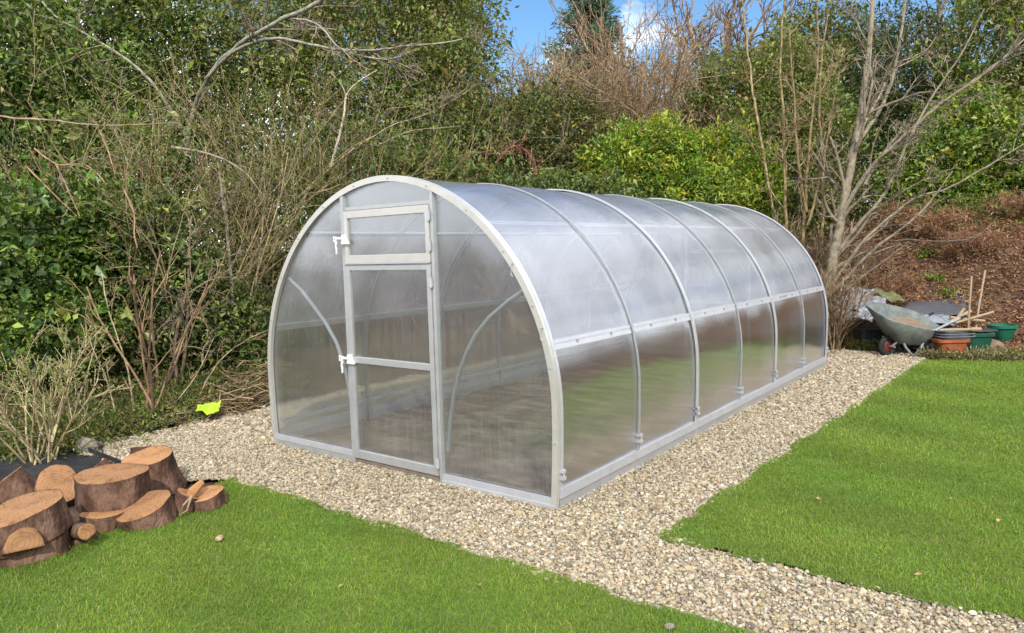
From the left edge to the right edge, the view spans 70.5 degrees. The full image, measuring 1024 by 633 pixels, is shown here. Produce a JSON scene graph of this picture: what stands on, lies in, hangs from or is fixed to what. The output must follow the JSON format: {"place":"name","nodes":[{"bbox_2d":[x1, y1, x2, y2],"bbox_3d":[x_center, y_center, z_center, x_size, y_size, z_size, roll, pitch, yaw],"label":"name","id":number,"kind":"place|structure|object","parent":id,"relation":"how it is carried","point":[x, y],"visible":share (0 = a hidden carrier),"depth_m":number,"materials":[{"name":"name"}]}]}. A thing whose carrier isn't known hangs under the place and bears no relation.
{"place":"outdoors","nodes":[
{"label":"outdoors","id":0,"kind":"place"},
{"bbox_2d":[0,476,763,632],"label":"lawn","id":1,"kind":"structure","parent":0,"point":[476,607],"depth_m":3.36,"materials":[{"name":"green plant"}]},
{"bbox_2d":[0,528,72,567],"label":"sawn log","id":2,"kind":"object","parent":1,"relation":"on","point":[60,543],"visible":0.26,"depth_m":3.77,"materials":[{"name":"brown wood"}]},
{"bbox_2d":[1,527,44,555],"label":"sawn log","id":3,"kind":"object","parent":2,"relation":"on","point":[23,539],"visible":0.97,"depth_m":3.65,"materials":[{"name":"brown wood"}]},
{"bbox_2d":[0,489,72,558],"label":"sawn log","id":4,"kind":"object","parent":2,"relation":"on","point":[46,514],"visible":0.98,"depth_m":3.79,"materials":[{"name":"brown wood"}]},
{"bbox_2d":[193,485,229,511],"bbox_3d":[-1.892,1.154,4.542,0.230,0.159,0.256,2,6,37],"label":"sawn log","id":5,"kind":"object","parent":1,"relation":"on","point":[210,497],"visible":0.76,"depth_m":4.48,"materials":[{"name":"brown wood"}]},
{"bbox_2d":[0,212,1023,621],"bbox_3d":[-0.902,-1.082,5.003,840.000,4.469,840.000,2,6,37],"label":"ground","id":6,"kind":"structure","parent":0,"point":[398,338],"depth_m":12.05,"materials":[{"name":"brown soil"}]},
{"bbox_2d":[0,466,36,503],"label":"sawn log","id":7,"kind":"object","parent":6,"relation":"on","point":[21,480],"visible":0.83,"depth_m":4.77,"materials":[{"name":"brown wood"}]},
{"bbox_2d":[0,444,103,481],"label":"weed membrane","id":8,"kind":"object","parent":6,"relation":"on","point":[74,461],"visible":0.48,"depth_m":5.64,"materials":[{"name":"black fabric"}]},
{"bbox_2d":[34,464,76,506],"bbox_3d":[-2.986,1.135,4.751,0.314,0.326,0.276,2,6,37],"label":"sawn log","id":9,"kind":"object","parent":6,"relation":"on","point":[58,476],"visible":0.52,"depth_m":4.71,"materials":[{"name":"brown wood"}]},
{"bbox_2d":[0,319,137,464],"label":"bare shrub","id":10,"kind":"object","parent":6,"relation":"on","point":[33,453],"visible":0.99,"depth_m":5.63,"materials":[{"name":"beige plant"}]},
{"bbox_2d":[72,522,98,545],"bbox_3d":[-2.410,1.229,4.038,0.193,0.156,0.166,2,6,37],"label":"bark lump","id":11,"kind":"object","parent":6,"relation":"on","point":[94,536],"visible":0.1,"depth_m":4.00,"materials":[{"name":"brown wood"}]},
{"bbox_2d":[69,522,95,539],"bbox_3d":[-2.337,1.162,3.929,0.236,0.128,0.090,3,7,43],"label":"sawn log","id":12,"kind":"object","parent":11,"relation":"on","point":[82,531],"visible":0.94,"depth_m":3.86,"materials":[{"name":"brown wood"}]},
{"bbox_2d":[0,141,173,393],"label":"ivy shrub","id":13,"kind":"object","parent":6,"relation":"on","point":[28,312],"visible":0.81,"depth_m":7.26,"materials":[{"name":"green plant"}]},
{"bbox_2d":[79,509,124,533],"bbox_3d":[-2.376,1.194,4.227,0.229,0.130,0.251,2,6,37],"label":"sawn log","id":14,"kind":"object","parent":6,"relation":"on","point":[102,521],"visible":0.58,"depth_m":4.14,"materials":[{"name":"brown wood"}]},
{"bbox_2d":[73,463,150,512],"bbox_3d":[-2.423,1.035,4.402,0.394,0.206,0.409,2,6,37],"label":"sawn log","id":15,"kind":"object","parent":14,"relation":"on","point":[110,487],"visible":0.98,"depth_m":4.27,"materials":[{"name":"brown wood"}]},
{"bbox_2d":[0,0,220,329],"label":"laurel tree","id":16,"kind":"object","parent":6,"relation":"on","point":[13,67],"visible":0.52,"depth_m":9.80,"materials":[{"name":"green plant"}]},
{"bbox_2d":[0,20,264,334],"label":"twig bush","id":17,"kind":"object","parent":6,"relation":"on","point":[120,164],"visible":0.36,"depth_m":8.82,"materials":[{"name":"brown plant"}]},
{"bbox_2d":[0,0,270,317],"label":"twig bush","id":18,"kind":"object","parent":6,"relation":"on","point":[72,133],"visible":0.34,"depth_m":8.18,"materials":[{"name":"brown plant"}]},
{"bbox_2d":[0,98,180,153],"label":"bare branch","id":19,"kind":"object","parent":18,"relation":"attached to","point":[60,121],"visible":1,"depth_m":7.00,"materials":[{"name":"grey plant"}]},
{"bbox_2d":[0,0,277,214],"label":"evergreen tree","id":20,"kind":"object","parent":6,"relation":"on","point":[148,8],"visible":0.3,"depth_m":12.24,"materials":[{"name":"green plant"}]},
{"bbox_2d":[0,140,284,379],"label":"twig bush","id":21,"kind":"object","parent":6,"relation":"on","point":[153,212],"visible":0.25,"depth_m":8.05,"materials":[{"name":"brown plant"}]},
{"bbox_2d":[52,230,235,427],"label":"rusty stems","id":22,"kind":"object","parent":6,"relation":"on","point":[149,383],"visible":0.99,"depth_m":6.88,"materials":[{"name":"brown plant"}]},
{"bbox_2d":[116,489,178,531],"bbox_3d":[-2.167,1.175,4.303,0.366,0.223,0.354,2,6,37],"label":"sawn log","id":23,"kind":"object","parent":6,"relation":"on","point":[151,509],"visible":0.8,"depth_m":4.21,"materials":[{"name":"brown wood"}]},
{"bbox_2d":[121,446,186,494],"bbox_3d":[-2.470,1.071,4.954,0.410,0.310,0.414,2,6,37],"label":"sawn log","id":24,"kind":"object","parent":6,"relation":"on","point":[165,472],"visible":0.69,"depth_m":4.88,"materials":[{"name":"brown wood"}]},
{"bbox_2d":[0,340,321,464],"bbox_3d":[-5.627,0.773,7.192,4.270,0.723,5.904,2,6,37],"label":"ground cover","id":25,"kind":"object","parent":6,"relation":"on","point":[105,408],"visible":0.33,"depth_m":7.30,"materials":[{"name":"green plant"}]},
{"bbox_2d":[69,270,268,413],"bbox_3d":[-3.349,0.228,7.271,2.070,1.421,0.771,-5,6,-31],"label":"dry twig tangle","id":26,"kind":"object","parent":6,"relation":"on","point":[121,339],"visible":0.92,"depth_m":7.07,"materials":[{"name":"brown plant"}]},
{"bbox_2d":[36,163,308,380],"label":"ivy shrub","id":27,"kind":"object","parent":6,"relation":"on","point":[199,329],"visible":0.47,"depth_m":8.12,"materials":[{"name":"green plant"}]},
{"bbox_2d":[173,488,198,513],"bbox_3d":[-2.013,1.163,4.470,0.224,0.212,0.185,-3,5,-17],"label":"sawn log","id":28,"kind":"object","parent":6,"relation":"on","point":[180,497],"visible":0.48,"depth_m":4.40,"materials":[{"name":"brown wood"}]},
{"bbox_2d":[129,175,246,390],"bbox_3d":[-3.484,-0.353,7.761,1.255,2.384,1.002,-4,6,-28],"label":"slim tree","id":29,"kind":"object","parent":6,"relation":"on","point":[178,320],"visible":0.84,"depth_m":7.78,"materials":[{"name":"brown plant"}]},
{"bbox_2d":[38,91,339,368],"bbox_3d":[-3.535,-0.978,8.451,3.391,3.247,2.486,-6,6,-37],"label":"twig bush","id":30,"kind":"object","parent":6,"relation":"on","point":[125,203],"visible":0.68,"depth_m":7.88,"materials":[{"name":"brown plant"}]},
{"bbox_2d":[26,130,141,247],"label":"trailing bramble","id":31,"kind":"object","parent":30,"relation":"attached to","point":[60,178],"visible":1,"depth_m":6.80,"materials":[{"name":"brown plant"}]},
{"bbox_2d":[49,46,371,349],"bbox_3d":[-3.789,-1.453,10.143,4.338,3.870,3.750,2,6,37],"label":"twig bush","id":32,"kind":"object","parent":6,"relation":"on","point":[270,173],"visible":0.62,"depth_m":9.32,"materials":[{"name":"brown plant"}]},
{"bbox_2d":[120,350,311,430],"bbox_3d":[-3.061,0.725,7.525,1.222,0.624,2.160,2,6,37],"label":"brush pile","id":33,"kind":"object","parent":6,"relation":"on","point":[252,403],"visible":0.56,"depth_m":7.48,"materials":[{"name":"brown plant"}]},
{"bbox_2d":[108,41,342,296],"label":"willow thicket","id":34,"kind":"object","parent":6,"relation":"on","point":[233,173],"visible":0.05,"depth_m":15.20,"materials":[{"name":"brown plant"}]},
{"bbox_2d":[171,146,290,370],"bbox_3d":[-3.223,-0.534,8.607,1.224,2.961,0.782,1,6,27],"label":"dead tree","id":35,"kind":"object","parent":6,"relation":"on","point":[224,213],"visible":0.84,"depth_m":8.57,"materials":[{"name":"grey plant"}]},
{"bbox_2d":[105,52,381,350],"bbox_3d":[-3.307,-1.387,9.121,3.093,3.894,2.868,-4,6,-26],"label":"twig bush","id":36,"kind":"object","parent":6,"relation":"on","point":[258,266],"visible":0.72,"depth_m":8.84,"materials":[{"name":"brown plant"}]},
{"bbox_2d":[0,0,512,345],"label":"lichen tree","id":37,"kind":"object","parent":6,"relation":"on","point":[236,48],"visible":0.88,"depth_m":8.96,"materials":[{"name":"grey plant"}]},
{"bbox_2d":[71,0,515,345],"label":"twig bush","id":38,"kind":"object","parent":6,"relation":"on","point":[323,154],"visible":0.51,"depth_m":10.10,"materials":[{"name":"brown plant"}]},
{"bbox_2d":[321,70,377,166],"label":"dead branch","id":39,"kind":"object","parent":38,"relation":"attached to","point":[341,126],"visible":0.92,"depth_m":9.59,"materials":[{"name":"grey plant"}]},
{"bbox_2d":[164,29,497,334],"bbox_3d":[-2.466,-1.759,10.603,5.217,4.264,3.960,2,6,37],"label":"twig bush","id":40,"kind":"object","parent":6,"relation":"on","point":[345,185],"visible":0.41,"depth_m":10.28,"materials":[{"name":"brown plant"}]},
{"bbox_2d":[298,65,489,197],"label":"arching branch","id":41,"kind":"object","parent":40,"relation":"attached to","point":[422,114],"visible":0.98,"depth_m":9.69,"materials":[{"name":"grey plant"}]},
{"bbox_2d":[180,87,493,350],"bbox_3d":[-2.548,-1.465,11.297,5.112,3.898,3.027,-5,6,-35],"label":"holly bush","id":42,"kind":"object","parent":6,"relation":"on","point":[395,152],"visible":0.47,"depth_m":10.78,"materials":[{"name":"green plant"}]},
{"bbox_2d":[185,0,525,312],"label":"evergreen tree","id":43,"kind":"object","parent":6,"relation":"on","point":[396,23],"visible":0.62,"depth_m":13.21,"materials":[{"name":"green plant"}]},
{"bbox_2d":[231,94,577,328],"bbox_3d":[-1.463,-1.739,12.222,5.331,4.051,3.504,0,6,21],"label":"twig bush","id":44,"kind":"object","parent":6,"relation":"on","point":[453,255],"visible":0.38,"depth_m":11.95,"materials":[{"name":"brown plant"}]},
{"bbox_2d":[341,0,522,299],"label":"evergreen tree","id":45,"kind":"object","parent":6,"relation":"on","point":[457,292],"visible":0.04,"depth_m":18.59,"materials":[{"name":"green plant"}]},
{"bbox_2d":[328,71,578,301],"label":"willow thicket","id":46,"kind":"object","parent":6,"relation":"on","point":[494,262],"visible":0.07,"depth_m":17.47,"materials":[{"name":"brown plant"}]},
{"bbox_2d":[302,11,646,296],"bbox_3d":[-1.196,-3.848,18.641,9.014,6.967,8.563,2,6,37],"label":"willow thicket","id":47,"kind":"object","parent":6,"relation":"on","point":[513,278],"visible":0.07,"depth_m":16.89,"materials":[{"name":"brown plant"}]},
{"bbox_2d":[1,0,1022,297],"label":"wood","id":48,"kind":"object","parent":6,"relation":"on","point":[619,280],"visible":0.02,"depth_m":24.03,"materials":[{"name":"green plant"}]},
{"bbox_2d":[413,0,616,297],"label":"bare tree","id":49,"kind":"object","parent":6,"relation":"on","point":[492,276],"visible":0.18,"depth_m":16.19,"materials":[{"name":"brown plant"}]},
{"bbox_2d":[332,0,699,294],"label":"willow thicket","id":50,"kind":"object","parent":6,"relation":"on","point":[558,288],"visible":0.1,"depth_m":17.69,"materials":[{"name":"brown plant"}]},
{"bbox_2d":[373,154,665,333],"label":"ivy hedge","id":51,"kind":"object","parent":6,"relation":"on","point":[579,183],"visible":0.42,"depth_m":12.34,"materials":[{"name":"green plant"}]},
{"bbox_2d":[426,57,641,299],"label":"scrub bush","id":52,"kind":"object","parent":6,"relation":"on","point":[541,146],"visible":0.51,"depth_m":15.24,"materials":[{"name":"green plant"}]},
{"bbox_2d":[476,137,543,178],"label":"bramble arch","id":53,"kind":"structure","parent":52,"relation":"attached to","point":[507,149],"depth_m":14.19,"materials":[{"name":"brown plant"}]},
{"bbox_2d":[540,0,650,253],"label":"conifer","id":54,"kind":"object","parent":6,"relation":"on","point":[596,6],"visible":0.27,"depth_m":29.40,"materials":[{"name":"green plant"}]},
{"bbox_2d":[443,0,768,288],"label":"willow thicket","id":55,"kind":"object","parent":6,"relation":"on","point":[588,275],"visible":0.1,"depth_m":16.80,"materials":[{"name":"brown plant"}]},
{"bbox_2d":[565,0,654,279],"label":"bare tree","id":56,"kind":"object","parent":6,"relation":"on","point":[590,33],"visible":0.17,"depth_m":21.52,"materials":[{"name":"brown plant"}]},
{"bbox_2d":[524,0,752,295],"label":"willow thicket","id":57,"kind":"object","parent":6,"relation":"on","point":[631,289],"visible":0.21,"depth_m":16.14,"materials":[{"name":"brown plant"}]},
{"bbox_2d":[538,40,816,297],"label":"willow thicket","id":58,"kind":"object","parent":6,"relation":"on","point":[651,275],"visible":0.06,"depth_m":17.16,"materials":[{"name":"brown plant"}]},
{"bbox_2d":[573,80,794,316],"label":"laurel bush","id":59,"kind":"object","parent":6,"relation":"on","point":[646,153],"visible":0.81,"depth_m":13.10,"materials":[{"name":"green plant"}]},
{"bbox_2d":[580,58,878,300],"bbox_3d":[4.823,-3.048,16.392,6.565,5.666,5.632,-6,7,-38],"label":"willow thicket","id":60,"kind":"object","parent":6,"relation":"on","point":[707,282],"visible":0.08,"depth_m":16.84,"materials":[{"name":"brown plant"}]},
{"bbox_2d":[656,0,815,280],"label":"bare tree","id":61,"kind":"object","parent":6,"relation":"on","point":[728,37],"visible":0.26,"depth_m":20.68,"materials":[{"name":"brown plant"}]},
{"bbox_2d":[665,0,829,260],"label":"bare tree","id":62,"kind":"object","parent":6,"relation":"on","point":[738,37],"visible":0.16,"depth_m":21.03,"materials":[{"name":"brown plant"}]},
{"bbox_2d":[662,9,882,259],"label":"privet bush","id":63,"kind":"object","parent":6,"relation":"on","point":[771,93],"visible":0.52,"depth_m":15.36,"materials":[{"name":"green plant"}]},
{"bbox_2d":[734,0,819,291],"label":"sapling","id":64,"kind":"object","parent":6,"relation":"on","point":[746,31],"visible":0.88,"depth_m":12.85,"materials":[{"name":"brown plant"}]},
{"bbox_2d":[752,0,814,290],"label":"sapling","id":65,"kind":"object","parent":6,"relation":"on","point":[785,166],"visible":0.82,"depth_m":12.40,"materials":[{"name":"brown plant"}]},
{"bbox_2d":[689,182,885,327],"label":"twig bush","id":66,"kind":"object","parent":6,"relation":"on","point":[762,255],"visible":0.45,"depth_m":12.56,"materials":[{"name":"brown plant"}]},
{"bbox_2d":[765,0,860,287],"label":"sapling","id":67,"kind":"object","parent":6,"relation":"on","point":[804,194],"visible":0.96,"depth_m":12.06,"materials":[{"name":"brown plant"}]},
{"bbox_2d":[738,153,888,255],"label":"ivy scrub","id":68,"kind":"object","parent":6,"relation":"on","point":[827,221],"visible":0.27,"depth_m":14.22,"materials":[{"name":"green plant"}]},
{"bbox_2d":[719,213,917,298],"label":"bramble bush","id":69,"kind":"object","parent":6,"relation":"on","point":[814,261],"visible":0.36,"depth_m":12.20,"materials":[{"name":"brown plant"}]},
{"bbox_2d":[731,0,914,150],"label":"holm oak","id":70,"kind":"object","parent":6,"relation":"on","point":[838,28],"visible":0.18,"depth_m":19.34,"materials":[{"name":"green plant"}]},
{"bbox_2d":[798,0,850,266],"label":"sapling","id":71,"kind":"object","parent":6,"relation":"on","point":[823,181],"visible":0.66,"depth_m":12.74,"materials":[{"name":"brown plant"}]},
{"bbox_2d":[779,257,890,350],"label":"twig bush","id":72,"kind":"object","parent":6,"relation":"on","point":[834,305],"visible":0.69,"depth_m":10.28,"materials":[{"name":"brown plant"}]},
{"bbox_2d":[836,309,872,322],"bbox_3d":[5.005,-0.013,10.599,0.622,0.182,0.347,-1,5,11],"label":"plastic sheet","id":73,"kind":"object","parent":6,"relation":"on","point":[866,313],"visible":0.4,"depth_m":10.57,"materials":[{"name":"white plastic"}]},
{"bbox_2d":[838,284,888,318],"bbox_3d":[5.370,-0.238,11.178,0.718,0.492,1.530,2,6,37],"label":"plastic sheet","id":74,"kind":"object","parent":73,"relation":"on","point":[878,298],"visible":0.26,"depth_m":11.10,"materials":[{"name":"white plastic"}]},
{"bbox_2d":[851,326,886,349],"bbox_3d":[5.205,0.313,10.462,0.520,0.310,0.364,-2,5,0],"label":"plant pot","id":75,"kind":"object","parent":6,"relation":"on","point":[868,333],"visible":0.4,"depth_m":10.31,"materials":[{"name":"black plastic"}]},
{"bbox_2d":[723,203,1023,351],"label":"dead leaves","id":76,"kind":"object","parent":6,"relation":"on","point":[868,227],"visible":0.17,"depth_m":12.21,"materials":[{"name":"brown plant"}]},
{"bbox_2d":[828,336,926,351],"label":"ground cover","id":77,"kind":"object","parent":6,"relation":"on","point":[854,345],"visible":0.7,"depth_m":10.31,"materials":[{"name":"green plant"}]},
{"bbox_2d":[816,0,963,196],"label":"yew tree","id":78,"kind":"object","parent":6,"relation":"on","point":[898,111],"visible":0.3,"depth_m":17.27,"materials":[{"name":"green plant"}]},
{"bbox_2d":[852,261,928,304],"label":"bracken clump","id":79,"kind":"object","parent":6,"relation":"on","point":[885,287],"visible":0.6,"depth_m":12.11,"materials":[{"name":"brown plant"}]},
{"bbox_2d":[786,0,1023,298],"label":"birch tree","id":80,"kind":"object","parent":6,"relation":"on","point":[837,247],"visible":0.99,"depth_m":11.40,"materials":[{"name":"grey plant"}]},
{"bbox_2d":[863,194,949,231],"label":"bracken clump","id":81,"kind":"object","parent":6,"relation":"on","point":[893,220],"visible":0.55,"depth_m":13.38,"materials":[{"name":"brown plant"}]},
{"bbox_2d":[836,223,991,294],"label":"fallen branch","id":82,"kind":"object","parent":6,"relation":"on","point":[873,268],"visible":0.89,"depth_m":11.22,"materials":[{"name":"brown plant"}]},
{"bbox_2d":[897,198,969,247],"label":"bracken clump","id":83,"kind":"object","parent":6,"relation":"on","point":[942,218],"visible":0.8,"depth_m":12.96,"materials":[{"name":"brown plant"}]},
{"bbox_2d":[904,291,967,316],"bbox_3d":[6.587,-0.192,11.245,0.822,0.285,2.020,2,6,31],"label":"black tarpaulin","id":84,"kind":"object","parent":6,"relation":"on","point":[936,307],"visible":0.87,"depth_m":11.05,"materials":[{"name":"grey plastic"}]},
{"bbox_2d":[856,71,1023,213],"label":"laurel bush","id":85,"kind":"object","parent":6,"relation":"on","point":[959,136],"visible":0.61,"depth_m":14.19,"materials":[{"name":"green plant"}]},
{"bbox_2d":[931,338,969,357],"bbox_3d":[5.780,0.410,9.563,0.429,0.245,0.292,-2,5,-1],"label":"plant pot","id":86,"kind":"object","parent":6,"relation":"on","point":[956,344],"visible":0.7,"depth_m":9.45,"materials":[{"name":"ceramic"}]},
{"bbox_2d":[884,190,1023,263],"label":"ground cover","id":87,"kind":"object","parent":6,"relation":"on","point":[978,203],"visible":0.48,"depth_m":13.21,"materials":[{"name":"green plant"}]},
{"bbox_2d":[894,0,1017,101],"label":"tree","id":88,"kind":"object","parent":6,"relation":"on","point":[938,16],"visible":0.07,"depth_m":18.64,"materials":[{"name":"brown plant"}]},
{"bbox_2d":[904,0,1023,146],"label":"evergreen tree","id":89,"kind":"object","parent":6,"relation":"on","point":[1002,18],"visible":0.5,"depth_m":15.96,"materials":[{"name":"green plant"}]},
{"bbox_2d":[927,213,1009,265],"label":"bracken clump","id":90,"kind":"object","parent":6,"relation":"on","point":[962,249],"visible":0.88,"depth_m":12.26,"materials":[{"name":"brown plant"}]},
{"bbox_2d":[915,344,1023,361],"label":"ground cover","id":91,"kind":"object","parent":6,"relation":"on","point":[1006,353],"visible":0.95,"depth_m":9.35,"materials":[{"name":"green plant"}]},
{"bbox_2d":[967,332,995,350],"bbox_3d":[6.367,0.348,9.961,0.420,0.265,0.336,-2,5,1],"label":"plastic tub","id":92,"kind":"object","parent":6,"relation":"on","point":[980,339],"visible":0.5,"depth_m":9.82,"materials":[{"name":"green plastic"}]},
{"bbox_2d":[955,107,1023,205],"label":"evergreen shrub","id":93,"kind":"object","parent":6,"relation":"on","point":[1011,176],"visible":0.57,"depth_m":13.84,"materials":[{"name":"green plant"}]},
{"bbox_2d":[978,187,1023,220],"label":"bracken clump","id":94,"kind":"object","parent":6,"relation":"on","point":[1011,201],"visible":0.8,"depth_m":12.72,"materials":[{"name":"brown plant"}]},
{"bbox_2d":[987,323,1018,341],"bbox_3d":[7.176,0.244,10.607,0.391,0.250,0.391,2,6,37],"label":"plant pot","id":95,"kind":"object","parent":6,"relation":"on","point":[1005,332],"visible":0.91,"depth_m":10.49,"materials":[{"name":"green plastic"}]},
{"bbox_2d":[9,0,1022,250],"label":"sky","id":96,"kind":"structure","parent":0,"point":[531,17],"materials":[{"name":"blue"}]},
{"bbox_2d":[302,353,773,496],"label":"soil floor","id":97,"kind":"structure","parent":0,"point":[501,435],"depth_m":6.27,"materials":[{"name":"soil"}]},
{"bbox_2d":[267,175,828,509],"bbox_3d":[0.936,-0.187,7.459,2.904,2.122,6.106,2,6,37],"label":"greenhouse","id":98,"kind":"object","parent":97,"relation":"on","point":[736,357],"visible":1,"depth_m":5.77,"materials":[{"name":"metal"}]},
{"bbox_2d":[333,205,430,262],"bbox_3d":[-0.915,-0.559,5.020,0.952,0.375,0.072,2,6,37],"label":"vent window","id":99,"kind":"structure","parent":98,"relation":"in","point":[345,239],"depth_m":5.00,"materials":[{"name":"white plastic"}]},
{"bbox_2d":[339,264,439,475],"bbox_3d":[-0.889,0.353,5.103,0.952,1.433,0.072,2,6,37],"label":"door","id":100,"kind":"structure","parent":98,"relation":"in","point":[351,358],"depth_m":5.09,"materials":[{"name":"metal"}]},
{"bbox_2d":[71,338,1023,632],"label":"gravel path","id":101,"kind":"structure","parent":0,"point":[491,365],"depth_m":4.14,"materials":[{"name":"beige gravel"}]},
{"bbox_2d":[864,302,966,355],"bbox_3d":[5.440,0.153,9.870,1.294,0.734,0.653,-3,5,-16],"label":"wheelbarrow","id":102,"kind":"object","parent":101,"relation":"on","point":[901,325],"visible":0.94,"depth_m":9.73,"materials":[{"name":"metal"}]},
{"bbox_2d":[657,358,1023,620],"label":"lawn","id":103,"kind":"structure","parent":0,"point":[867,578],"depth_m":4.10,"materials":[{"name":"green plant"}]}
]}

